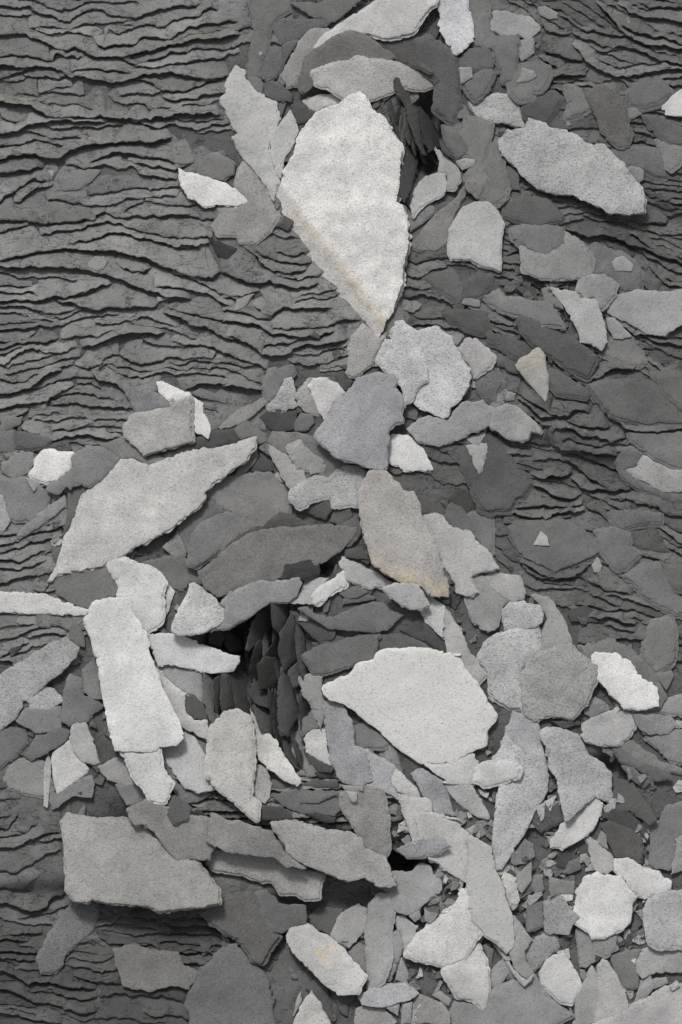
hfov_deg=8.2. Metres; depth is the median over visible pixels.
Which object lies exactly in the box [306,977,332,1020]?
flat slate
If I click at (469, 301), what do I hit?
slate chip
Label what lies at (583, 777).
flat slate
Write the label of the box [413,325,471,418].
flat slate
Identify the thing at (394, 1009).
slate chip
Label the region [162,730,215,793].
flat slate
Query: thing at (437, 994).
slate chip
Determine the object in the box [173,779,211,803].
flat slate
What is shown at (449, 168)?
flat slate
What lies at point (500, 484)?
flat slate
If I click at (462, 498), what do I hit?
flat slate
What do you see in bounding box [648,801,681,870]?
flat slate
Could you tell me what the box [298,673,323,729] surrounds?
flat slate
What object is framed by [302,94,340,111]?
flat slate
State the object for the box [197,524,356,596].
flat slate
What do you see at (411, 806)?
flat slate
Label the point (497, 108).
flat slate
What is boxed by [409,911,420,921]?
slate chip
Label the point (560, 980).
flat slate
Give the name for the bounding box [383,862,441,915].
flat slate
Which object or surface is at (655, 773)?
flat slate
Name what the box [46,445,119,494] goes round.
flat slate
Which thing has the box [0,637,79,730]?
flat slate
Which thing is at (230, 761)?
flat slate
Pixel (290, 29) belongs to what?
flat slate
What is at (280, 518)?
flat slate
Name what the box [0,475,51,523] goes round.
flat slate
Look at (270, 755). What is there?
flat slate
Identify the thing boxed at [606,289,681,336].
flat slate
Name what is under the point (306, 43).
flat slate
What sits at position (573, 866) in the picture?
slate chip
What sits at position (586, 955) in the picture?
flat slate
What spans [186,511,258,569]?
flat slate
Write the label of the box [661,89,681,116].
flat slate
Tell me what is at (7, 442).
flat slate
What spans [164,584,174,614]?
slate chip
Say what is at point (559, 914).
flat slate
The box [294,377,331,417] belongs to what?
flat slate
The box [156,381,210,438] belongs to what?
flat slate
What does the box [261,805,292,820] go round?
flat slate
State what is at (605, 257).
flat slate
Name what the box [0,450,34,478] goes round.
flat slate
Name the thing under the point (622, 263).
slate chip
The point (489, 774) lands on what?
flat slate
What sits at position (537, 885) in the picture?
slate chip
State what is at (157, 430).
flat slate
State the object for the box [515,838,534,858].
slate chip
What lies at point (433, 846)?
flat slate
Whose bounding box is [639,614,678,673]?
flat slate
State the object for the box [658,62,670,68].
slate chip
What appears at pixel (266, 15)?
flat slate
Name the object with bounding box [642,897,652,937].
slate chip
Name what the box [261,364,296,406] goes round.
flat slate
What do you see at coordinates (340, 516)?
slate chip
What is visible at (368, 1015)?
flat slate
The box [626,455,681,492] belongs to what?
flat slate
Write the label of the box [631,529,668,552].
flat slate
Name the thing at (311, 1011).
flat slate
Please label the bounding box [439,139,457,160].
standing slate
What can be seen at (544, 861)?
slate chip
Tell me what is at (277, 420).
flat slate
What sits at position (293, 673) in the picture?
standing slate
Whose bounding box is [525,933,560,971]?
flat slate
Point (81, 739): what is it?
flat slate
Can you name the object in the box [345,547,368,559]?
slate chip
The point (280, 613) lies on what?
standing slate
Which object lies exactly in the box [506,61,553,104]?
flat slate
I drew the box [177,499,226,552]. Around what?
flat slate
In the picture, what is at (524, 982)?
slate chip
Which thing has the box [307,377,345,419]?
flat slate
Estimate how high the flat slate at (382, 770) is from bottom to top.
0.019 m
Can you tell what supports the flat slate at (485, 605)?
on the ground
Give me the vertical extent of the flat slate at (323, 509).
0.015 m
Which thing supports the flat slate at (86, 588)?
on the rock face
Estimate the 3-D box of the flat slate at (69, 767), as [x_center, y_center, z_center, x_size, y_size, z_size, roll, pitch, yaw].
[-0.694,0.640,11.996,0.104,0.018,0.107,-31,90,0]
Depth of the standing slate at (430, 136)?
12.02 m
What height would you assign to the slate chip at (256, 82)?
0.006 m
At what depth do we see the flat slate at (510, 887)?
12.00 m
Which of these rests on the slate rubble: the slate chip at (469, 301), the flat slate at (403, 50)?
the flat slate at (403, 50)
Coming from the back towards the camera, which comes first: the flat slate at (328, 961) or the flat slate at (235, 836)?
the flat slate at (328, 961)
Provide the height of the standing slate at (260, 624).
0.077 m
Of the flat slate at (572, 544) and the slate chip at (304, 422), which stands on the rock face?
the flat slate at (572, 544)
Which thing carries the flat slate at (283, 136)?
on the ground
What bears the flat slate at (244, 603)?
on the ground
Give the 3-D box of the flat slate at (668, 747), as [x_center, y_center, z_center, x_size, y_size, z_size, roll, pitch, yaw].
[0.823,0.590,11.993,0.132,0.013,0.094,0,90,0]
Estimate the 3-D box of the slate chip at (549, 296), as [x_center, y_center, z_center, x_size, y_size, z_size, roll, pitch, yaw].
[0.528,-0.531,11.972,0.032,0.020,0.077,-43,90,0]
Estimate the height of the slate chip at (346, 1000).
0.011 m
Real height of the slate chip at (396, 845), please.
0.024 m
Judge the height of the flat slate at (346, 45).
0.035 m
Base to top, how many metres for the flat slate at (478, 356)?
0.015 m
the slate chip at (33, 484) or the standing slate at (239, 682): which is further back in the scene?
the standing slate at (239, 682)
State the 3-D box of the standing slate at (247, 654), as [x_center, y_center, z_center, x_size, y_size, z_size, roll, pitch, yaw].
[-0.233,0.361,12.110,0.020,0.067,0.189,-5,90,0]
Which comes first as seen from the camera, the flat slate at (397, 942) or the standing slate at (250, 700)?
the flat slate at (397, 942)
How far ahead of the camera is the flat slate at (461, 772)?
11.99 m
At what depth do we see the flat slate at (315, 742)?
11.99 m
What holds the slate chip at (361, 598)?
on the ground
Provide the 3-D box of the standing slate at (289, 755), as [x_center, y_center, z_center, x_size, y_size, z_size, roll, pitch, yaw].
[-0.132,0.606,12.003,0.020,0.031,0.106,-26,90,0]
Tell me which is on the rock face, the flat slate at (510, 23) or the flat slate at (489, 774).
the flat slate at (510, 23)
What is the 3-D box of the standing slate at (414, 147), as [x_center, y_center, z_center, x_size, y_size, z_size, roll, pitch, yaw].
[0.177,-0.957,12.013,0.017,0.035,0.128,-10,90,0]
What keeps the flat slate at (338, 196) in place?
on the ground
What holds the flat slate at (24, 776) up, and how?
on the rock face
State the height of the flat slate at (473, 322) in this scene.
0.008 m
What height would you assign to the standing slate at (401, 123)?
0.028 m
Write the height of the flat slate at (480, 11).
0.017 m
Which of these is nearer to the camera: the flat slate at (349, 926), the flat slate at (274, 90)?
the flat slate at (274, 90)
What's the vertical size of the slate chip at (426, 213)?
0.011 m
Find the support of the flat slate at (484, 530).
on the rock face
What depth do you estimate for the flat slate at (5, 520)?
11.99 m
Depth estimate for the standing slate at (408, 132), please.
11.99 m
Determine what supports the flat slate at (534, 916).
on the ground
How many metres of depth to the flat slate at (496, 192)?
11.98 m
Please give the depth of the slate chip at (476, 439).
11.99 m
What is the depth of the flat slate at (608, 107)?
11.98 m
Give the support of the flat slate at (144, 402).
on the rock face
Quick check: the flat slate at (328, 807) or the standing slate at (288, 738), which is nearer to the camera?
the flat slate at (328, 807)
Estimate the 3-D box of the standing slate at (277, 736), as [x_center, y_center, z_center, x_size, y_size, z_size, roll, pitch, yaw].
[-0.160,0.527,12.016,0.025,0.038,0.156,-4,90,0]
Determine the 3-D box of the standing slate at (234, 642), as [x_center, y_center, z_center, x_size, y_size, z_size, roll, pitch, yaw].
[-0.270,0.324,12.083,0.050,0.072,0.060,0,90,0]
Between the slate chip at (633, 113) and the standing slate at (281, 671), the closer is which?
the slate chip at (633, 113)
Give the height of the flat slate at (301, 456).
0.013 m
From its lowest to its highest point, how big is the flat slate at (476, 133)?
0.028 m
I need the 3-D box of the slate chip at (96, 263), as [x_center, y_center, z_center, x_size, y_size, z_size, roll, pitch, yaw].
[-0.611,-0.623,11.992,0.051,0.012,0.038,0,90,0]
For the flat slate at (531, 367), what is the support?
on the rock face
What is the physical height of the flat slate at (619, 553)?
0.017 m
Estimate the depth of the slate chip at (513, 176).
11.98 m
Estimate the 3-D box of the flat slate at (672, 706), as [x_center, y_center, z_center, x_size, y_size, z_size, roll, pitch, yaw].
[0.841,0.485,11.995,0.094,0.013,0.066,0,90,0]
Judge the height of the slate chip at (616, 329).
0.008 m
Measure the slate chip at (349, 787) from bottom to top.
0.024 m
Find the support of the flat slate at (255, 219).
on the ground
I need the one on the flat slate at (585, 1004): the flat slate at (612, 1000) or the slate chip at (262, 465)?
the flat slate at (612, 1000)
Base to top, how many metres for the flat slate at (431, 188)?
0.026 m
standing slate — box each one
[202,671,214,722]
[213,675,220,714]
[220,673,234,711]
[224,629,243,651]
[230,671,251,714]
[244,619,252,682]
[245,605,270,651]
[247,684,254,714]
[249,637,271,680]
[249,682,269,708]
[252,704,274,737]
[257,656,280,689]
[262,632,272,689]
[262,632,278,657]
[267,688,285,739]
[269,690,273,735]
[271,603,289,632]
[272,628,279,679]
[272,692,281,746]
[274,688,290,743]
[277,671,300,736]
[278,614,296,671]
[280,667,298,724]
[280,735,299,770]
[288,663,299,687]
[291,734,303,769]
[294,686,299,704]
[295,613,308,680]
[299,691,306,729]
[387,100,418,202]
[393,77,427,155]
[393,100,402,133]
[399,104,403,137]
[403,106,405,145]
[403,111,411,144]
[406,99,412,111]
[408,124,416,155]
[417,149,427,163]
[418,106,440,152]
[428,151,438,164]
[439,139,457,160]
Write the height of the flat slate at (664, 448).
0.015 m
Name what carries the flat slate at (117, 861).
on the ground
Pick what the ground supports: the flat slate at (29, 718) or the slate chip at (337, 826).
the flat slate at (29, 718)
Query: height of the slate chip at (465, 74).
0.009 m
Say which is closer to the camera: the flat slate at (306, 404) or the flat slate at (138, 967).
the flat slate at (306, 404)
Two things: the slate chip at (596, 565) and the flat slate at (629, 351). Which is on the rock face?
the flat slate at (629, 351)
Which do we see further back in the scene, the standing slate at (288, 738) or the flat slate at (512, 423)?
the standing slate at (288, 738)
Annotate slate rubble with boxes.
[0,0,681,1023]
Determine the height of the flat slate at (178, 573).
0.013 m
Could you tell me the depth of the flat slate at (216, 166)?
11.99 m
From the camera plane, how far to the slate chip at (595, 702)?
11.99 m
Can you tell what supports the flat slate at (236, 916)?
on the ground
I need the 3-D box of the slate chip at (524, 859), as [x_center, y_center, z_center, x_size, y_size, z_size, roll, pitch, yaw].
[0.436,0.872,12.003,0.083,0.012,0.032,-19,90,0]
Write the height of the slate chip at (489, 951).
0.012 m
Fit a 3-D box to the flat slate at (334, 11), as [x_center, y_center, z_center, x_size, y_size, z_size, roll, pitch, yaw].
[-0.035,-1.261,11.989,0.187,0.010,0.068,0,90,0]
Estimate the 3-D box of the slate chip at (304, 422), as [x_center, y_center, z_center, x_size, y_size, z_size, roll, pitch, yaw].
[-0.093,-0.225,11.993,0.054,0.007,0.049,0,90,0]
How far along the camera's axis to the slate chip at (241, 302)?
11.99 m
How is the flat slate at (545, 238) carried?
on the rock face
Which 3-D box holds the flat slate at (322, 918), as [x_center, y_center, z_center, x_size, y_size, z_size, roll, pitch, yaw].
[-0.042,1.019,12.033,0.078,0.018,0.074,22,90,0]
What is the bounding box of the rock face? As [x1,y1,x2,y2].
[0,0,681,1023]
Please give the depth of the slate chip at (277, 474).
12.00 m
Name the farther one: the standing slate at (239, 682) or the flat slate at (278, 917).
the standing slate at (239, 682)
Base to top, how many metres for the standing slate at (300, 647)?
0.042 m
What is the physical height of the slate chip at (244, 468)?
0.008 m
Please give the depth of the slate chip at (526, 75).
11.98 m
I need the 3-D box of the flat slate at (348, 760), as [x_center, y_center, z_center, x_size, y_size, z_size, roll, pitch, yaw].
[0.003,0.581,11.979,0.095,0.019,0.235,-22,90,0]
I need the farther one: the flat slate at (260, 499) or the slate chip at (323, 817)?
the flat slate at (260, 499)
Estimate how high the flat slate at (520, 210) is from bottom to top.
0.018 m
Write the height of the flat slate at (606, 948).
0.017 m
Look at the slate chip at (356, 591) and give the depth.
11.98 m
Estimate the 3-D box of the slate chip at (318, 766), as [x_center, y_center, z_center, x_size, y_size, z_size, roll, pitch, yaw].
[-0.062,0.630,11.988,0.090,0.040,0.030,31,90,0]
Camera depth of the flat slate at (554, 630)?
11.99 m
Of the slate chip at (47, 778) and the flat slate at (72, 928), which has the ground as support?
the slate chip at (47, 778)
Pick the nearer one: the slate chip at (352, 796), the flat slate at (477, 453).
the slate chip at (352, 796)
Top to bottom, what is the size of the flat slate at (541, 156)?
0.030 m
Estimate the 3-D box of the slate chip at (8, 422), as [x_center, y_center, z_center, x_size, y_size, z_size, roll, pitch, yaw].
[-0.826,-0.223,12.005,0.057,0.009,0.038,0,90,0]
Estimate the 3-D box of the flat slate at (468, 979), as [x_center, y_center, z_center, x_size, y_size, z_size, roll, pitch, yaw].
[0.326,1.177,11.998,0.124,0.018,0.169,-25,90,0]
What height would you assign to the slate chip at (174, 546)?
0.009 m
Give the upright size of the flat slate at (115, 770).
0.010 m
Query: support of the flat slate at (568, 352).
on the rock face
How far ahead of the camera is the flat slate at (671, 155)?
11.99 m
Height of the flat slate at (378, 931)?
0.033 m
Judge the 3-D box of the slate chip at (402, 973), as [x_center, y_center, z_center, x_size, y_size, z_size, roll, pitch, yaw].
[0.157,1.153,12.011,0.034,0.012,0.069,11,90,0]
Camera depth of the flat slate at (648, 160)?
11.99 m
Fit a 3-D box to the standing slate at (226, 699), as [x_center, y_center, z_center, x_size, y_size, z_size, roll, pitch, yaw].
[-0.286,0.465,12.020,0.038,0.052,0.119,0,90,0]
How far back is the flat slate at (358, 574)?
11.98 m
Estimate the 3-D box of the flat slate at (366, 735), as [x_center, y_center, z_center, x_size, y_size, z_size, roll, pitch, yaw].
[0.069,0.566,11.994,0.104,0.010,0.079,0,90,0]
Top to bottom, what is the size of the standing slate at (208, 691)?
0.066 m
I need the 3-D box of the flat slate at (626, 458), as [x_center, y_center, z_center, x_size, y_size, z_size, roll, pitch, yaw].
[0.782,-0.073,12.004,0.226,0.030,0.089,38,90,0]
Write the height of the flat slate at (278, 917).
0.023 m
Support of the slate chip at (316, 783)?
on the rock face
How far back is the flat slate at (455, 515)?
11.98 m
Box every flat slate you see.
[0,430,15,452]
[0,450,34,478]
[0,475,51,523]
[0,495,10,532]
[0,591,87,615]
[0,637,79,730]
[0,726,27,768]
[3,757,44,798]
[14,431,52,451]
[16,495,66,538]
[16,706,61,732]
[24,727,69,760]
[25,687,62,708]
[28,449,74,484]
[35,902,99,974]
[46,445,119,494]
[47,436,257,582]
[49,775,94,809]
[51,740,88,793]
[54,567,117,608]
[56,168,100,191]
[59,812,222,913]
[61,673,104,726]
[64,485,88,534]
[69,722,99,764]
[82,657,101,698]
[83,597,183,752]
[98,757,135,784]
[99,436,148,464]
[106,556,167,633]
[112,943,198,991]
[115,783,145,805]
[119,747,175,804]
[122,386,169,412]
[122,395,195,456]
[126,798,214,860]
[142,555,201,592]
[148,633,239,673]
[155,666,207,738]
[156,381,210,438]
[157,665,203,703]
[161,428,240,457]
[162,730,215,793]
[166,795,191,824]
[171,582,224,636]
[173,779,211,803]
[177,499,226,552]
[178,168,247,208]
[184,941,275,1023]
[185,693,208,719]
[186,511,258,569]
[197,152,235,181]
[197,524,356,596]
[198,891,282,965]
[203,708,261,823]
[205,850,325,901]
[206,471,292,527]
[206,812,305,869]
[210,161,280,244]
[210,577,302,632]
[219,65,280,201]
[219,398,266,429]
[233,511,314,541]
[234,420,267,444]
[246,0,292,76]
[250,708,300,786]
[253,764,271,803]
[253,889,306,933]
[259,45,284,81]
[259,409,297,431]
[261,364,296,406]
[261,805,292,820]
[263,81,292,102]
[266,376,296,411]
[267,431,350,477]
[267,444,305,488]
[269,110,298,178]
[270,819,396,887]
[272,788,340,815]
[273,17,332,45]
[275,91,412,337]
[280,28,330,88]
[281,559,319,580]
[286,439,325,474]
[286,923,367,995]
[288,465,366,510]
[290,0,361,22]
[290,577,328,604]
[290,610,334,642]
[293,990,330,1023]
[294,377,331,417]
[298,30,396,94]
[298,601,403,633]
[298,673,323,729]
[301,633,381,676]
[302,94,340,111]
[303,500,332,519]
[303,728,329,764]
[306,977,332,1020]
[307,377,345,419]
[308,905,342,934]
[310,55,434,101]
[311,570,349,606]
[313,0,438,48]
[313,372,405,470]
[321,647,497,763]
[322,700,372,785]
[330,903,367,948]
[338,556,392,590]
[339,786,391,856]
[340,514,361,546]
[344,323,386,378]
[348,942,365,971]
[354,722,388,750]
[354,1005,396,1023]
[357,469,449,597]
[357,982,418,1007]
[364,749,399,800]
[364,892,395,989]
[372,35,432,74]
[375,320,428,404]
[377,633,433,651]
[382,583,429,610]
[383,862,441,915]
[386,929,402,981]
[388,434,432,472]
[391,769,419,796]
[395,914,418,953]
[397,835,450,858]
[399,794,432,844]
[403,888,482,967]
[407,399,494,446]
[410,172,447,218]
[410,768,455,815]
[411,184,465,251]
[412,994,450,1023]
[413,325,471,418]
[414,33,462,126]
[415,811,469,882]
[419,616,445,652]
[420,589,445,636]
[421,268,465,308]
[422,513,498,597]
[424,752,478,785]
[434,147,461,191]
[437,0,474,55]
[440,124,467,158]
[440,942,490,1010]
[441,607,486,684]
[442,308,491,337]
[444,502,473,534]
[444,784,489,819]
[447,201,504,272]
[448,489,475,513]
[449,973,574,1023]
[456,431,535,517]
[457,337,496,379]
[458,46,495,72]
[459,115,494,199]
[462,68,496,103]
[462,272,494,299]
[463,575,508,632]
[465,835,514,953]
[466,443,487,473]
[467,92,525,128]
[467,510,495,555]
[469,0,494,49]
[473,759,522,788]
[475,368,506,403]
[476,625,541,710]
[479,140,511,208]
[483,288,565,330]
[484,571,525,601]
[485,330,532,360]
[489,403,543,442]
[490,10,540,38]
[490,959,509,987]
[491,732,549,870]
[492,35,520,85]
[497,117,646,215]
[501,873,519,906]
[502,196,564,224]
[502,600,543,630]
[505,711,542,754]
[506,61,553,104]
[506,518,599,571]
[508,223,565,253]
[509,915,533,978]
[515,315,598,379]
[515,347,548,401]
[519,231,595,281]
[519,642,598,722]
[520,89,564,125]
[525,900,544,932]
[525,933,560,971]
[530,593,572,650]
[531,795,562,832]
[538,953,582,1006]
[539,727,612,821]
[543,895,579,934]
[547,286,607,350]
[547,368,590,401]
[548,877,574,897]
[550,797,602,850]
[562,83,592,120]
[572,965,597,1023]
[573,871,637,939]
[575,273,619,311]
[575,928,595,967]
[577,638,666,714]
[580,710,636,746]
[584,84,633,150]
[584,377,681,425]
[586,242,644,293]
[586,839,613,873]
[591,652,658,710]
[591,935,618,958]
[592,983,681,1023]
[593,525,642,573]
[594,959,628,1022]
[598,336,647,369]
[600,820,643,863]
[602,808,648,841]
[604,776,656,824]
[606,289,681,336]
[606,509,664,531]
[610,949,641,989]
[611,144,668,181]
[611,747,671,781]
[613,857,671,899]
[615,448,681,502]
[619,740,681,774]
[621,561,681,619]
[624,77,674,112]
[626,430,681,469]
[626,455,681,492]
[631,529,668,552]
[632,714,675,735]
[634,977,667,1001]
[636,946,681,978]
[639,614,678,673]
[642,115,681,145]
[643,729,681,765]
[646,889,681,951]
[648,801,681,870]
[649,369,681,410]
[653,138,681,173]
[658,694,681,717]
[659,559,681,593]
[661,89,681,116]
[671,836,681,874]
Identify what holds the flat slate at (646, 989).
on the ground
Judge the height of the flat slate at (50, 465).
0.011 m
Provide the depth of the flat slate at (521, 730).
11.99 m
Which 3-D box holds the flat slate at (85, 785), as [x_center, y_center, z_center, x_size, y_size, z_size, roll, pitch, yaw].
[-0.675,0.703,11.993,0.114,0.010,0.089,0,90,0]
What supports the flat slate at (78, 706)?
on the ground
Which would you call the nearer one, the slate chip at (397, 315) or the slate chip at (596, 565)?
the slate chip at (397, 315)
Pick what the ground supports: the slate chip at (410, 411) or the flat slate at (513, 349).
the slate chip at (410, 411)
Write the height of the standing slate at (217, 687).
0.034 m
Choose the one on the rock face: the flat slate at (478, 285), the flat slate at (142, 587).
the flat slate at (478, 285)
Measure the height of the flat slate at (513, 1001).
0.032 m
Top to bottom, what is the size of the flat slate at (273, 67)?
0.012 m
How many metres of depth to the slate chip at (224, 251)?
11.99 m
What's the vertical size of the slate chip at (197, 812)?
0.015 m
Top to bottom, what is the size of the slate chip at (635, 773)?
0.019 m
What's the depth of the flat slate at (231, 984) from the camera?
12.00 m
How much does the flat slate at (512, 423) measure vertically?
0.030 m
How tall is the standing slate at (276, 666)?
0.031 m
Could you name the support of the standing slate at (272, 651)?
on the ground
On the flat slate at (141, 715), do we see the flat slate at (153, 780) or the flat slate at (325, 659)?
the flat slate at (153, 780)
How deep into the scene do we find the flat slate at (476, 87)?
11.99 m
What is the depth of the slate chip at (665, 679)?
11.99 m
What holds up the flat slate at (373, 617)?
on the ground
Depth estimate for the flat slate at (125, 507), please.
11.98 m
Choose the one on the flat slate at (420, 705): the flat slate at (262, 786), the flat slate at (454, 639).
the flat slate at (454, 639)
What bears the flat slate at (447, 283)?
on the rock face
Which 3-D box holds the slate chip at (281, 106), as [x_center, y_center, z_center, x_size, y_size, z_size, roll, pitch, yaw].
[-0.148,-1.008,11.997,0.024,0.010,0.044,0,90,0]
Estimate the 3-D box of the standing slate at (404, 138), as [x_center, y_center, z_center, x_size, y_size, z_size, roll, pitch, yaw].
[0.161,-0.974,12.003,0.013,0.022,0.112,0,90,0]
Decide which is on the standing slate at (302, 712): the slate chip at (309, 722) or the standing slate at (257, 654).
the slate chip at (309, 722)
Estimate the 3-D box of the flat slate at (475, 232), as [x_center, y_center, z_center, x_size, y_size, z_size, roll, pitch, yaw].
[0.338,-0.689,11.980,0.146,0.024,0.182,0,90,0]
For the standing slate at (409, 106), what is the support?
on the standing slate at (413, 120)
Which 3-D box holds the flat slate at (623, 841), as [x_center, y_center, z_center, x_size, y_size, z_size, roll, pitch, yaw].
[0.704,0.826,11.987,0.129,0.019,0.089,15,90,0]
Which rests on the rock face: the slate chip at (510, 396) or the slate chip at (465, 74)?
the slate chip at (510, 396)
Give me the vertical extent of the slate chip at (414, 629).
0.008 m
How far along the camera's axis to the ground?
12.01 m
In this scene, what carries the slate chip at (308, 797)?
on the flat slate at (328, 807)
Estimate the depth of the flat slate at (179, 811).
11.96 m
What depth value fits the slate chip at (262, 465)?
12.00 m
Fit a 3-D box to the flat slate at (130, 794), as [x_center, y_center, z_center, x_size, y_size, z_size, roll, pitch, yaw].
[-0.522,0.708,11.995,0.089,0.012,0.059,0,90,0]
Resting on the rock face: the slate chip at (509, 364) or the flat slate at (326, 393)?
the slate chip at (509, 364)
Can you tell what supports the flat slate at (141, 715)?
on the rock face
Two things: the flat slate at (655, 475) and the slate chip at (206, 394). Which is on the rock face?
the slate chip at (206, 394)
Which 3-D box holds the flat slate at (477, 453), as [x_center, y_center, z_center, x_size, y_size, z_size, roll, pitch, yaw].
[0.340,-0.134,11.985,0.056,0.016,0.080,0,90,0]
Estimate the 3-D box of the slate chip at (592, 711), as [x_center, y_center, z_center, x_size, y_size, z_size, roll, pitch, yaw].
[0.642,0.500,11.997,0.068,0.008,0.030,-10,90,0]
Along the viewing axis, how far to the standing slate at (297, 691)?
12.02 m
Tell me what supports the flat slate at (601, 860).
on the slate rubble
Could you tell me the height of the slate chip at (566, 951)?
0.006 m
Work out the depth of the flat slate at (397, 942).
12.00 m
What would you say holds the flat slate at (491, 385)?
on the rock face
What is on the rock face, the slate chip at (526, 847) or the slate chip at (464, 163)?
the slate chip at (464, 163)
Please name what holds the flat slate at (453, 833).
on the ground
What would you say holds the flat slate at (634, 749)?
on the ground
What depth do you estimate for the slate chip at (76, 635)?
11.99 m
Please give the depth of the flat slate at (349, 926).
12.03 m
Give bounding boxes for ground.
[0,0,681,1023]
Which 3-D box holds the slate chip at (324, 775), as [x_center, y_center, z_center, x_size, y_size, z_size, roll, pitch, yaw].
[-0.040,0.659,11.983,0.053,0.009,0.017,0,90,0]
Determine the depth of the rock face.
12.00 m
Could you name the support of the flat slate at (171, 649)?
on the ground
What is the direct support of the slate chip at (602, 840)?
on the ground
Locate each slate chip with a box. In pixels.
[1,416,22,430]
[25,478,40,491]
[35,402,47,409]
[43,753,51,808]
[51,547,60,562]
[68,621,84,646]
[87,256,106,270]
[157,296,168,301]
[162,531,186,556]
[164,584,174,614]
[190,389,227,403]
[191,809,209,817]
[208,630,224,647]
[209,238,236,259]
[234,449,257,475]
[235,294,253,310]
[246,76,263,93]
[250,458,273,471]
[271,779,291,789]
[275,472,283,482]
[278,102,286,116]
[282,39,298,62]
[290,103,313,123]
[293,991,301,1015]
[294,413,314,431]
[296,792,335,803]
[298,708,318,737]
[298,820,341,829]
[300,779,338,787]
[304,749,333,772]
[307,812,335,822]
[315,772,334,777]
[328,988,356,1015]
[330,508,352,524]
[335,374,352,390]
[339,585,368,598]
[339,784,363,790]
[342,594,375,603]
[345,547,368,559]
[345,791,356,802]
[386,1003,399,1015]
[387,301,403,338]
[392,841,425,860]
[395,957,408,983]
[400,618,423,641]
[401,1002,411,1023]
[404,404,417,419]
[406,204,434,231]
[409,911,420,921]
[432,989,451,1005]
[455,158,474,170]
[459,67,472,83]
[462,298,480,306]
[466,429,487,444]
[483,945,493,967]
[491,941,533,986]
[501,356,519,373]
[505,391,515,401]
[506,165,519,189]
[507,857,531,865]
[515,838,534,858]
[516,67,536,82]
[516,861,531,892]
[519,38,534,61]
[531,874,543,893]
[534,531,548,545]
[537,6,557,18]
[541,287,563,309]
[541,857,548,870]
[556,948,569,958]
[563,857,580,873]
[583,704,609,716]
[588,697,606,707]
[591,556,601,572]
[597,831,607,848]
[606,317,631,338]
[612,256,633,271]
[621,765,649,787]
[627,166,643,182]
[628,108,643,119]
[635,210,667,223]
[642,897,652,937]
[656,670,673,690]
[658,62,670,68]
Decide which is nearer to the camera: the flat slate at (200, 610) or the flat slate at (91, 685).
the flat slate at (200, 610)
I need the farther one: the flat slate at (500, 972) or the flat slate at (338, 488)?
the flat slate at (500, 972)
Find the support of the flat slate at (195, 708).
on the ground
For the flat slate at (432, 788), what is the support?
on the ground
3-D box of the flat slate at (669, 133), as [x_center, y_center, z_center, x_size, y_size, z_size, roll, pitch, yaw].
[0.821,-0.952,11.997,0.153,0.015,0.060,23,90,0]
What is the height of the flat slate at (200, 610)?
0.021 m
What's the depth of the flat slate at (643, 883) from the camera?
11.98 m
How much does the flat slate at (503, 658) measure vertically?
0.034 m
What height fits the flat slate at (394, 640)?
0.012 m
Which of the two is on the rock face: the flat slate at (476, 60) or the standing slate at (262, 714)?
the flat slate at (476, 60)
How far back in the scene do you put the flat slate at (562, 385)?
11.98 m
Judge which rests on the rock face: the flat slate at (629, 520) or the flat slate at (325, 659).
the flat slate at (629, 520)
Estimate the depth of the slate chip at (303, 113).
12.00 m
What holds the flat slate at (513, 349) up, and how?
on the rock face
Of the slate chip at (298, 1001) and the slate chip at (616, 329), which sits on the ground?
the slate chip at (298, 1001)
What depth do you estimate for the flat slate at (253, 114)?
11.99 m
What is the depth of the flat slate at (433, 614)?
11.97 m
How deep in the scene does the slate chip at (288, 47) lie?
11.99 m
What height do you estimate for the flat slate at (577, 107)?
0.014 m
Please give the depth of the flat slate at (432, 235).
11.99 m
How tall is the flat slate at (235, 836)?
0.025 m
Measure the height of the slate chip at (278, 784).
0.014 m
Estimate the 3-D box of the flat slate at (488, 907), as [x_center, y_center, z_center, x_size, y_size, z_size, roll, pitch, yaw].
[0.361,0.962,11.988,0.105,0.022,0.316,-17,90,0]
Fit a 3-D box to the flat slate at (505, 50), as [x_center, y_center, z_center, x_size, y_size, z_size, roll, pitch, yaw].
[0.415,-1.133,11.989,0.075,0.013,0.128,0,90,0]
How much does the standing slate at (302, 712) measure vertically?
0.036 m
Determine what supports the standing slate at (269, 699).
on the rock face
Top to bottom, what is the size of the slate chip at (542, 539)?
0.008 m
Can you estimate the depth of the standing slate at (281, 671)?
12.05 m
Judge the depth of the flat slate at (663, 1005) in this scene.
11.98 m
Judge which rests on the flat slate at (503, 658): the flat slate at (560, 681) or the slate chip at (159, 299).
the flat slate at (560, 681)
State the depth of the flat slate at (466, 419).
11.97 m
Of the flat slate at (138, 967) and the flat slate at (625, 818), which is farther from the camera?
the flat slate at (138, 967)
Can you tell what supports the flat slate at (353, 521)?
on the ground
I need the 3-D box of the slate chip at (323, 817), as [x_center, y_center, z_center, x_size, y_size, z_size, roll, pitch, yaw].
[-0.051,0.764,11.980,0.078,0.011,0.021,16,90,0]
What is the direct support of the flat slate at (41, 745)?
on the ground
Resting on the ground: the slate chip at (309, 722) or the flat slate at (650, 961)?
the flat slate at (650, 961)
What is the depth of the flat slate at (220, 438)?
12.00 m
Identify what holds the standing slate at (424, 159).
on the standing slate
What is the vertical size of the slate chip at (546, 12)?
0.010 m
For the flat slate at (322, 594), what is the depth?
11.98 m
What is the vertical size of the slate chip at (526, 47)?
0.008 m
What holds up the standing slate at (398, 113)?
on the ground
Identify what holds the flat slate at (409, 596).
on the flat slate at (398, 538)
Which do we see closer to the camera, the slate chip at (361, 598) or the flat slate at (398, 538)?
the flat slate at (398, 538)
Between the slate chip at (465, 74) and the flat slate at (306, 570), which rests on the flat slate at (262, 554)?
the flat slate at (306, 570)

